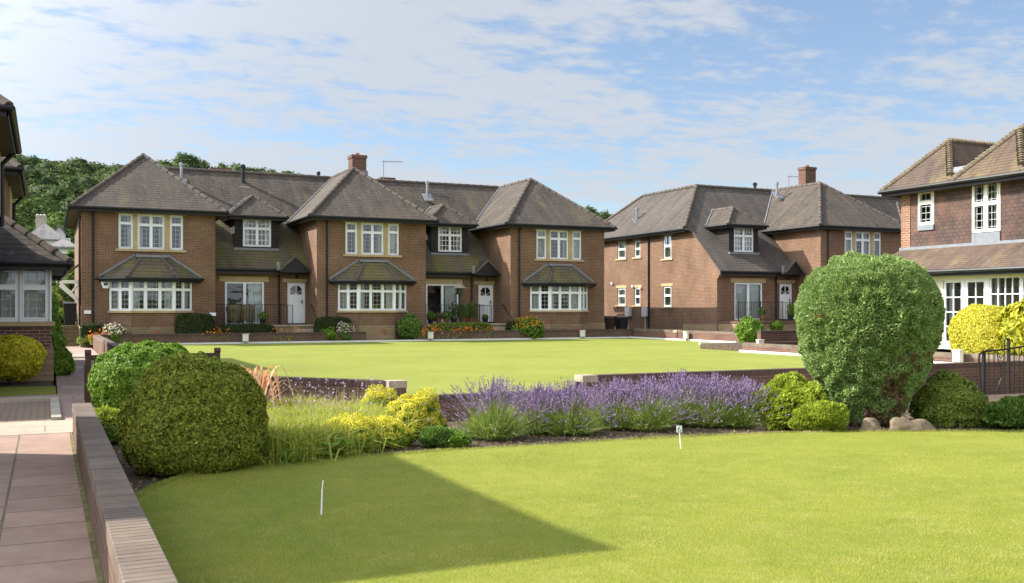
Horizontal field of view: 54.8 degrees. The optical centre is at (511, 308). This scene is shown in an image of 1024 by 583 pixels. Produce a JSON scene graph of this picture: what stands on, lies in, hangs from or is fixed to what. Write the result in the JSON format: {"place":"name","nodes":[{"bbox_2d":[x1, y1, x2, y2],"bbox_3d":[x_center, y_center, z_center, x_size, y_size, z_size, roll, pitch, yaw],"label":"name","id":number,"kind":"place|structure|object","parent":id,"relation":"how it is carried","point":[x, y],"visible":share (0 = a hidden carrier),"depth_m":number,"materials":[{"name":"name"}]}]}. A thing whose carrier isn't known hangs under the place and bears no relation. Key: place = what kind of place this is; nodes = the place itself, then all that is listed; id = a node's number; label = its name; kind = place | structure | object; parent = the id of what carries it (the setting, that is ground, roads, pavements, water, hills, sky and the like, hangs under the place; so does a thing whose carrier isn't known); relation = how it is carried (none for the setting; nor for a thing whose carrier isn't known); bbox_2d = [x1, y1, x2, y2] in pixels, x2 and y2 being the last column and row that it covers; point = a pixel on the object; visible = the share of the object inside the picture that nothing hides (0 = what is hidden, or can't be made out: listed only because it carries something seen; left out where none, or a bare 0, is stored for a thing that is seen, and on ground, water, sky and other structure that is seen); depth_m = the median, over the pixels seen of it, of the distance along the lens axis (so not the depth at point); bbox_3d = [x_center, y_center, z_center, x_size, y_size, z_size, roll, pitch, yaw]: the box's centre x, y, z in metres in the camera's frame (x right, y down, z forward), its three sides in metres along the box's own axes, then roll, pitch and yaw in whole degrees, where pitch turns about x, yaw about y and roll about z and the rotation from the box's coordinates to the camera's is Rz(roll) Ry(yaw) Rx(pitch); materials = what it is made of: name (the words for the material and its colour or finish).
{"place":"outdoors","nodes":[
{"label":"outdoors","id":0,"kind":"place"},
{"bbox_2d":[0,401,50,422],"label":"block paving","id":1,"kind":"structure","parent":0,"point":[24,411],"depth_m":15.50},
{"bbox_2d":[0,397,60,419],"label":"kerb","id":2,"kind":"structure","parent":1,"relation":"on","point":[55,409],"depth_m":16.93,"materials":[{"name":"concrete"}]},
{"bbox_2d":[0,381,52,387],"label":"soil border","id":3,"kind":"object","parent":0,"point":[29,383],"visible":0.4,"depth_m":20.77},
{"bbox_2d":[0,333,46,384],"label":"golden bush","id":4,"kind":"object","parent":3,"relation":"on","point":[22,358],"visible":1,"depth_m":20.42,"materials":[{"name":"yellow plant"}]},
{"bbox_2d":[0,386,55,395],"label":"grass verge","id":5,"kind":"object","parent":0,"point":[16,391],"depth_m":19.12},
{"bbox_2d":[0,94,74,381],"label":"brick house","id":6,"kind":"structure","parent":5,"relation":"on","point":[33,266],"depth_m":21.79,"materials":[{"name":"brown brick"}]},
{"bbox_2d":[0,270,18,321],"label":"window","id":7,"kind":"structure","parent":6,"relation":"in","point":[9,279],"depth_m":21.70,"materials":[{"name":"white paint"}]},
{"bbox_2d":[20,270,49,321],"bbox_3d":[-10.586,-0.349,21.930,0.600,1.358,0.240,0,0,-25],"label":"window","id":8,"kind":"structure","parent":6,"relation":"in","point":[34,284],"depth_m":21.95,"materials":[{"name":"white paint"}]},
{"bbox_2d":[0,419,72,435],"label":"concrete apron","id":9,"kind":"object","parent":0,"point":[34,427],"depth_m":13.29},
{"bbox_2d":[0,432,96,582],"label":"path","id":10,"kind":"structure","parent":0,"point":[44,537],"depth_m":7.69,"materials":[{"name":"stone"}]},
{"bbox_2d":[70,437,103,582],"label":"moss strip","id":11,"kind":"object","parent":10,"relation":"on","point":[97,567],"visible":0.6,"depth_m":7.37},
{"bbox_2d":[54,346,98,419],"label":"path","id":12,"kind":"structure","parent":0,"point":[67,398],"depth_m":21.15,"materials":[{"name":"stone"}]},
{"bbox_2d":[54,346,75,375],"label":"bush","id":13,"kind":"object","parent":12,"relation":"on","point":[64,363],"visible":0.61,"depth_m":23.64,"materials":[{"name":"green plant"}]},
{"bbox_2d":[83,348,220,402],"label":"garden wall","id":14,"kind":"structure","parent":12,"relation":"on","point":[89,357],"depth_m":16.82,"materials":[{"name":"brown brick"}]},
{"bbox_2d":[182,338,804,394],"bbox_3d":[0.559,1.800,33.246,25.300,0.600,27.250,0,0,-25],"label":"bowling green","id":15,"kind":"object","parent":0,"point":[439,366],"visible":0.42,"depth_m":29.25,"materials":[{"name":"plant"}]},
{"bbox_2d":[119,337,954,362],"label":"green edging","id":16,"kind":"object","parent":15,"relation":"on","point":[764,352],"visible":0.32,"depth_m":44.72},
{"bbox_2d":[0,0,1023,247],"label":"sky","id":17,"kind":"structure","parent":0,"point":[603,104],"materials":[{"name":"blue"}]},
{"bbox_2d":[102,393,1023,492],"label":"flower bed","id":18,"kind":"object","parent":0,"point":[132,473],"visible":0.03,"depth_m":12.66,"materials":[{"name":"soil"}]},
{"bbox_2d":[93,403,119,425],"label":"ground cover plant","id":19,"kind":"object","parent":18,"relation":"on","point":[106,414],"visible":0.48,"depth_m":13.89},
{"bbox_2d":[86,340,190,409],"bbox_3d":[-5.629,1.062,15.241,1.745,1.182,1.568,0,0,-25],"label":"round bush","id":20,"kind":"object","parent":18,"relation":"on","point":[116,373],"visible":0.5,"depth_m":14.67,"materials":[{"name":"green plant"}]},
{"bbox_2d":[114,351,269,475],"bbox_3d":[-3.229,1.020,10.039,1.340,1.194,1.424,0,0,44],"label":"clipped box bush","id":21,"kind":"object","parent":18,"relation":"on","point":[199,412],"visible":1,"depth_m":9.59,"materials":[{"name":"green plant"}]},
{"bbox_2d":[241,365,301,407],"bbox_3d":[-3.638,1.257,14.138,1.448,0.932,1.345,0,0,-25],"label":"phormium","id":22,"kind":"object","parent":18,"relation":"on","point":[267,381],"visible":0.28,"depth_m":13.99,"materials":[{"name":"orange plant"}]},
{"bbox_2d":[266,379,357,413],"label":"grassy perennial","id":23,"kind":"object","parent":18,"relation":"on","point":[279,402],"visible":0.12,"depth_m":14.03,"materials":[{"name":"green plant"}]},
{"bbox_2d":[253,406,386,470],"bbox_3d":[-2.570,1.321,10.627,2.210,0.650,2.468,0,0,20],"label":"grassy perennial","id":24,"kind":"object","parent":18,"relation":"on","point":[276,438],"visible":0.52,"depth_m":10.44,"materials":[{"name":"green plant"}]},
{"bbox_2d":[305,436,354,457],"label":"round leaved plant","id":25,"kind":"object","parent":18,"relation":"on","point":[335,445],"visible":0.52,"depth_m":10.65,"materials":[{"name":"green plant"}]},
{"bbox_2d":[268,396,400,456],"bbox_3d":[-2.376,1.345,11.394,2.366,0.602,2.175,0,0,-25],"label":"grassy perennial","id":26,"kind":"object","parent":18,"relation":"on","point":[295,418],"visible":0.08,"depth_m":11.27,"materials":[{"name":"green plant"}]},
{"bbox_2d":[268,393,412,459],"bbox_3d":[-2.270,1.323,11.254,2.754,0.646,2.153,0,0,-25],"label":"grassy perennial","id":27,"kind":"object","parent":18,"relation":"on","point":[344,434],"visible":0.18,"depth_m":11.04,"materials":[{"name":"green plant"}]},
{"bbox_2d":[287,382,398,413],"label":"grassy perennial","id":28,"kind":"object","parent":18,"relation":"on","point":[359,405],"visible":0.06,"depth_m":13.31,"materials":[{"name":"green plant"}]},
{"bbox_2d":[323,411,378,452],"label":"yellow flower clump","id":29,"kind":"object","parent":18,"relation":"on","point":[360,423],"visible":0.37,"depth_m":11.20,"materials":[{"name":"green plant"}]},
{"bbox_2d":[297,388,435,447],"bbox_3d":[-1.765,1.316,12.438,2.430,0.661,2.420,0,0,41],"label":"grassy perennial","id":30,"kind":"object","parent":18,"relation":"on","point":[376,410],"visible":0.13,"depth_m":12.39,"materials":[{"name":"green plant"}]},
{"bbox_2d":[361,384,402,408],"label":"yellow flower clump","id":31,"kind":"object","parent":18,"relation":"on","point":[382,397],"visible":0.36,"depth_m":13.78,"materials":[{"name":"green plant"}]},
{"bbox_2d":[362,414,414,446],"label":"yellow flower clump","id":32,"kind":"object","parent":18,"relation":"on","point":[397,432],"visible":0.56,"depth_m":11.51,"materials":[{"name":"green plant"}]},
{"bbox_2d":[385,387,447,438],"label":"yellow flower clump","id":33,"kind":"object","parent":18,"relation":"on","point":[415,404],"visible":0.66,"depth_m":12.39,"materials":[{"name":"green plant"}]},
{"bbox_2d":[418,420,451,447],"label":"ground cover plant","id":34,"kind":"object","parent":18,"relation":"on","point":[433,436],"visible":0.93,"depth_m":11.54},
{"bbox_2d":[445,423,472,448],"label":"ground cover plant","id":35,"kind":"object","parent":18,"relation":"on","point":[459,438],"visible":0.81,"depth_m":11.54,"materials":[{"name":"green plant"}]},
{"bbox_2d":[423,374,551,440],"bbox_3d":[-0.258,1.235,12.377,1.755,0.833,1.795,0,0,-25],"label":"lavender bush","id":36,"kind":"object","parent":18,"relation":"on","point":[494,422],"visible":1,"depth_m":12.31,"materials":[{"name":"plant"}]},
{"bbox_2d":[479,381,589,434],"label":"lavender bush","id":37,"kind":"object","parent":18,"relation":"on","point":[540,399],"visible":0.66,"depth_m":12.83,"materials":[{"name":"plant"}]},
{"bbox_2d":[517,377,624,436],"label":"lavender bush","id":38,"kind":"object","parent":18,"relation":"on","point":[571,393],"visible":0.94,"depth_m":12.76,"materials":[{"name":"plant"}]},
{"bbox_2d":[577,375,660,429],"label":"lavender bush","id":39,"kind":"object","parent":18,"relation":"on","point":[612,399],"visible":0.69,"depth_m":13.33,"materials":[{"name":"plant"}]},
{"bbox_2d":[583,375,698,431],"bbox_3d":[1.859,1.269,13.278,1.728,0.804,1.707,0,0,-25],"label":"lavender bush","id":40,"kind":"object","parent":18,"relation":"on","point":[639,421],"visible":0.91,"depth_m":13.18,"materials":[{"name":"plant"}]},
{"bbox_2d":[626,368,730,425],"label":"lavender bush","id":41,"kind":"object","parent":18,"relation":"on","point":[687,405],"visible":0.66,"depth_m":13.71,"materials":[{"name":"plant"}]},
{"bbox_2d":[662,371,766,427],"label":"lavender bush","id":42,"kind":"object","parent":18,"relation":"on","point":[709,421],"visible":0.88,"depth_m":13.55,"materials":[{"name":"plant"}]},
{"bbox_2d":[686,375,789,427],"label":"lavender bush","id":43,"kind":"object","parent":18,"relation":"on","point":[746,420],"visible":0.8,"depth_m":13.49,"materials":[{"name":"plant"}]},
{"bbox_2d":[748,371,828,430],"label":"yellow green shrub","id":44,"kind":"object","parent":18,"relation":"on","point":[795,389],"visible":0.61,"depth_m":13.38,"materials":[{"name":"plant"}]},
{"bbox_2d":[787,400,849,431],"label":"yellow green shrub","id":45,"kind":"object","parent":18,"relation":"on","point":[825,415],"visible":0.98,"depth_m":12.94,"materials":[{"name":"plant"}]},
{"bbox_2d":[793,251,945,425],"bbox_3d":[5.032,0.392,13.997,2.073,2.455,2.046,0,0,-25],"label":"tall clipped conifer","id":46,"kind":"object","parent":18,"relation":"on","point":[870,330],"visible":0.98,"depth_m":13.36,"materials":[{"name":"plant"}]},
{"bbox_2d":[890,417,936,431],"bbox_3d":[5.334,1.530,13.087,0.767,0.219,0.391,0,0,-25],"label":"boulder","id":47,"kind":"object","parent":18,"relation":"on","point":[899,424],"visible":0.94,"depth_m":12.93,"materials":[{"name":"stone"}]},
{"bbox_2d":[908,369,989,427],"bbox_3d":[6.155,1.244,13.964,1.076,0.789,1.017,0,0,-25],"label":"dwarf conifer mound","id":48,"kind":"object","parent":18,"relation":"on","point":[946,398],"visible":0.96,"depth_m":13.65,"materials":[{"name":"plant"}]},
{"bbox_2d":[980,395,1023,428],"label":"juniper","id":49,"kind":"object","parent":18,"relation":"on","point":[1005,411],"visible":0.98,"depth_m":13.34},
{"bbox_2d":[135,429,1023,582],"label":"lawn","id":50,"kind":"structure","parent":0,"point":[708,469],"depth_m":7.80,"materials":[{"name":"plant"}]},
{"bbox_2d":[623,242,670,304],"bbox_3d":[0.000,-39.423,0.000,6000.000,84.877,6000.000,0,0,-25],"label":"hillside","id":51,"kind":"structure","parent":0,"point":[666,256],"depth_m":201.30,"materials":[{"name":"green plant"}]},
{"bbox_2d":[12,193,63,225],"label":"broadleaf tree","id":52,"kind":"object","parent":51,"relation":"on","point":[31,210],"visible":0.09,"depth_m":118.11,"materials":[{"name":"green plant"}]},
{"bbox_2d":[31,214,65,243],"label":"house","id":53,"kind":"structure","parent":51,"relation":"on","point":[44,231],"depth_m":92.81,"materials":[{"name":"grey stone"}]},
{"bbox_2d":[34,211,74,243],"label":"broadleaf tree","id":54,"kind":"object","parent":51,"relation":"on","point":[51,222],"visible":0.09,"depth_m":109.77,"materials":[{"name":"green plant"}]},
{"bbox_2d":[12,151,639,303],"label":"woodland","id":55,"kind":"object","parent":51,"relation":"on","point":[64,184],"visible":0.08,"depth_m":196.06,"materials":[{"name":"green plant"}]},
{"bbox_2d":[397,339,949,351],"bbox_3d":[15.179,1.700,40.342,58.100,0.800,54.000,0,0,-25],"label":"terrace border","id":56,"kind":"object","parent":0,"point":[727,346],"visible":0.05,"depth_m":36.01,"materials":[{"name":"brick"}]},
{"bbox_2d":[175,313,215,333],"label":"clipped hedge","id":57,"kind":"object","parent":56,"relation":"on","point":[194,323],"visible":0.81,"depth_m":42.09,"materials":[{"name":"green plant"}]},
{"bbox_2d":[93,332,366,343],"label":"garden wall","id":58,"kind":"structure","parent":56,"relation":"on","point":[217,337],"depth_m":42.31,"materials":[{"name":"brick"}]},
{"bbox_2d":[216,323,275,332],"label":"clipped hedge","id":59,"kind":"object","parent":56,"relation":"on","point":[252,328],"visible":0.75,"depth_m":43.03,"materials":[{"name":"green plant"}]},
{"bbox_2d":[217,324,313,331],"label":"raised patio","id":60,"kind":"structure","parent":56,"relation":"on","point":[304,327],"depth_m":44.95,"materials":[{"name":"brick"}]},
{"bbox_2d":[216,303,285,325],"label":"iron railing","id":61,"kind":"object","parent":60,"relation":"on","point":[249,304],"visible":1,"depth_m":44.25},
{"bbox_2d":[313,316,351,331],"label":"clipped hedge","id":62,"kind":"object","parent":56,"relation":"on","point":[320,323],"visible":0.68,"depth_m":44.63,"materials":[{"name":"green plant"}]},
{"bbox_2d":[56,153,617,348],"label":"brick terrace","id":63,"kind":"structure","parent":56,"relation":"on","point":[159,248],"depth_m":46.91,"materials":[{"name":"brown brick"}]},
{"bbox_2d":[109,282,128,310],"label":"bay window","id":64,"kind":"structure","parent":63,"relation":"in","point":[115,288],"depth_m":41.51,"materials":[{"name":"white paint"}]},
{"bbox_2d":[118,213,132,248],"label":"window","id":65,"kind":"structure","parent":63,"relation":"in","point":[129,223],"depth_m":41.93,"materials":[{"name":"white paint"}]},
{"bbox_2d":[137,214,164,249],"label":"window","id":66,"kind":"structure","parent":63,"relation":"in","point":[161,225],"depth_m":42.30,"materials":[{"name":"white paint"}]},
{"bbox_2d":[133,282,172,310],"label":"bay window","id":67,"kind":"structure","parent":63,"relation":"in","point":[168,288],"depth_m":41.77,"materials":[{"name":"white paint"}]},
{"bbox_2d":[176,282,191,310],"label":"bay window","id":68,"kind":"structure","parent":63,"relation":"in","point":[184,289],"depth_m":42.80,"materials":[{"name":"white paint"}]},
{"bbox_2d":[225,281,263,323],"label":"french window","id":69,"kind":"structure","parent":63,"relation":"in","point":[255,289],"depth_m":46.18,"materials":[{"name":"white paint"}]},
{"bbox_2d":[243,219,270,246],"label":"dormer window","id":70,"kind":"structure","parent":63,"relation":"in","point":[267,224],"depth_m":46.82,"materials":[{"name":"white paint"}]},
{"bbox_2d":[287,283,304,322],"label":"front door","id":71,"kind":"structure","parent":63,"relation":"in","point":[297,300],"depth_m":46.89,"materials":[{"name":"white paint"}]},
{"bbox_2d":[338,284,356,310],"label":"bay window","id":72,"kind":"structure","parent":63,"relation":"in","point":[344,290],"depth_m":45.72,"materials":[{"name":"white paint"}]},
{"bbox_2d":[361,223,382,254],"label":"window","id":73,"kind":"structure","parent":63,"relation":"in","point":[380,225],"depth_m":46.50,"materials":[{"name":"white paint"}]},
{"bbox_2d":[360,284,392,310],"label":"bay window","id":74,"kind":"structure","parent":63,"relation":"in","point":[389,288],"depth_m":45.93,"materials":[{"name":"white paint"}]},
{"bbox_2d":[388,224,398,254],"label":"window","id":75,"kind":"structure","parent":63,"relation":"in","point":[393,229],"depth_m":47.02,"materials":[{"name":"white paint"}]},
{"bbox_2d":[426,284,457,322],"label":"french window","id":76,"kind":"structure","parent":63,"relation":"in","point":[450,290],"depth_m":50.35,"materials":[{"name":"white paint"}]},
{"bbox_2d":[438,227,461,251],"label":"dormer window","id":77,"kind":"structure","parent":63,"relation":"in","point":[458,235],"depth_m":51.01,"materials":[{"name":"white paint"}]},
{"bbox_2d":[478,285,492,321],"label":"front door","id":78,"kind":"structure","parent":63,"relation":"in","point":[482,300],"depth_m":51.09,"materials":[{"name":"white paint"}]},
{"bbox_2d":[530,286,548,309],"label":"bay window","id":79,"kind":"structure","parent":63,"relation":"in","point":[536,292],"depth_m":49.94,"materials":[{"name":"white paint"}]},
{"bbox_2d":[550,230,567,258],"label":"window","id":80,"kind":"structure","parent":63,"relation":"in","point":[565,233],"depth_m":50.75,"materials":[{"name":"white paint"}]},
{"bbox_2d":[551,286,578,309],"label":"bay window","id":81,"kind":"structure","parent":63,"relation":"in","point":[575,290],"depth_m":50.25,"materials":[{"name":"white paint"}]},
{"bbox_2d":[396,312,423,339],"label":"leafy shrub","id":82,"kind":"object","parent":56,"relation":"on","point":[410,325],"visible":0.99,"depth_m":45.90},
{"bbox_2d":[428,322,492,330],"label":"flower bed","id":83,"kind":"object","parent":56,"relation":"on","point":[446,326],"visible":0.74,"depth_m":47.37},
{"bbox_2d":[413,329,632,339],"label":"garden wall","id":84,"kind":"structure","parent":56,"relation":"on","point":[480,334],"depth_m":48.20,"materials":[{"name":"brick"}]},
{"bbox_2d":[511,315,545,338],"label":"leafy shrub","id":85,"kind":"object","parent":56,"relation":"on","point":[531,326],"visible":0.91,"depth_m":48.44,"materials":[{"name":"green plant"}]},
{"bbox_2d":[633,329,738,341],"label":"garden wall","id":86,"kind":"structure","parent":56,"relation":"on","point":[700,335],"depth_m":46.48,"materials":[{"name":"red brick"}]},
{"bbox_2d":[734,315,764,342],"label":"leafy shrub","id":87,"kind":"object","parent":56,"relation":"on","point":[747,328],"visible":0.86,"depth_m":41.89,"materials":[{"name":"green plant"}]},
{"bbox_2d":[604,165,900,330],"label":"brick block","id":88,"kind":"structure","parent":56,"relation":"on","point":[731,246],"depth_m":54.31,"materials":[{"name":"brown brick"}]},
{"bbox_2d":[734,228,752,251],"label":"dormer window","id":89,"kind":"structure","parent":88,"relation":"in","point":[747,234],"depth_m":53.28,"materials":[{"name":"white paint"}]},
{"bbox_2d":[734,283,761,320],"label":"french window","id":90,"kind":"structure","parent":88,"relation":"in","point":[745,293],"depth_m":52.49,"materials":[{"name":"white paint"}]},
{"bbox_2d":[717,320,796,331],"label":"raised patio","id":91,"kind":"structure","parent":56,"relation":"on","point":[727,326],"depth_m":50.83,"materials":[{"name":"brick"}]},
{"bbox_2d":[757,330,798,341],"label":"garden wall","id":92,"kind":"structure","parent":56,"relation":"on","point":[778,335],"depth_m":38.27,"materials":[{"name":"red brick"}]},
{"bbox_2d":[742,343,1022,362],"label":"garden wall","id":93,"kind":"structure","parent":56,"relation":"on","point":[937,356],"depth_m":26.94,"materials":[{"name":"red brick"}]},
{"bbox_2d":[877,123,1023,351],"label":"tile hung house","id":94,"kind":"structure","parent":56,"relation":"on","point":[962,221],"depth_m":29.23,"materials":[{"name":"ceramic"}]},
{"bbox_2d":[918,192,933,225],"bbox_3d":[12.952,-3.166,30.900,0.090,1.081,0.616,0,0,-25],"label":"window","id":95,"kind":"structure","parent":94,"relation":"in","point":[930,201],"depth_m":30.90,"materials":[{"name":"white glass"}]},
{"bbox_2d":[943,280,962,348],"bbox_3d":[12.871,0.170,28.789,0.060,2.020,0.693,0,0,-25],"label":"french door","id":96,"kind":"structure","parent":94,"relation":"in","point":[946,343],"depth_m":28.96,"materials":[{"name":"white paint"}]},
{"bbox_2d":[972,183,1000,232],"bbox_3d":[13.952,-2.995,28.961,0.243,1.587,0.960,0,0,-25],"label":"window","id":97,"kind":"structure","parent":94,"relation":"in","point":[996,202],"depth_m":28.88,"materials":[{"name":"white glass"}]},
{"bbox_2d":[990,276,1020,306],"bbox_3d":[13.604,-0.190,27.236,0.060,1.420,0.992,0,0,-25],"label":"grid window","id":98,"kind":"structure","parent":94,"relation":"in","point":[991,278],"depth_m":27.23,"materials":[{"name":"white paint"}]},
{"bbox_2d":[947,303,1003,354],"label":"golden hedge","id":99,"kind":"object","parent":56,"relation":"on","point":[973,328],"visible":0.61,"depth_m":26.26,"materials":[{"name":"yellow plant"}]},
{"bbox_2d":[994,298,1023,355],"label":"glossy shrub","id":100,"kind":"object","parent":56,"relation":"on","point":[1011,318],"visible":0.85,"depth_m":25.24,"materials":[{"name":"yellow plant"}]},
{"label":"back garden ground","id":101,"kind":"structure","parent":0,"visible":0},
{"bbox_2d":[52,270,74,301],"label":"leafy shrub","id":102,"kind":"object","parent":101,"relation":"on","point":[57,289],"visible":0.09,"depth_m":53.46,"materials":[{"name":"green plant"}]},
{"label":"ground","id":103,"kind":"structure","parent":0,"visible":0},
{"bbox_2d":[72,403,177,582],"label":"garden wall","id":104,"kind":"structure","parent":103,"relation":"on","point":[129,549],"depth_m":5.92,"materials":[{"name":"brick"}]},
{"bbox_2d":[261,376,406,404],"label":"garden wall","id":105,"kind":"structure","parent":103,"relation":"on","point":[400,386],"depth_m":17.29,"materials":[{"name":"brick"}]},
{"bbox_2d":[408,389,580,421],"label":"garden wall","id":106,"kind":"structure","parent":103,"relation":"on","point":[446,402],"depth_m":17.30,"materials":[{"name":"brick"}]},
{"bbox_2d":[574,360,1022,414],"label":"garden wall","id":107,"kind":"structure","parent":103,"relation":"on","point":[967,370],"depth_m":20.21,"materials":[{"name":"brick"}]},
{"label":"sunken path","id":108,"kind":"structure","parent":0,"visible":0},
{"bbox_2d":[978,338,1023,394],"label":"iron gate","id":109,"kind":"structure","parent":108,"relation":"on","point":[982,386],"depth_m":21.68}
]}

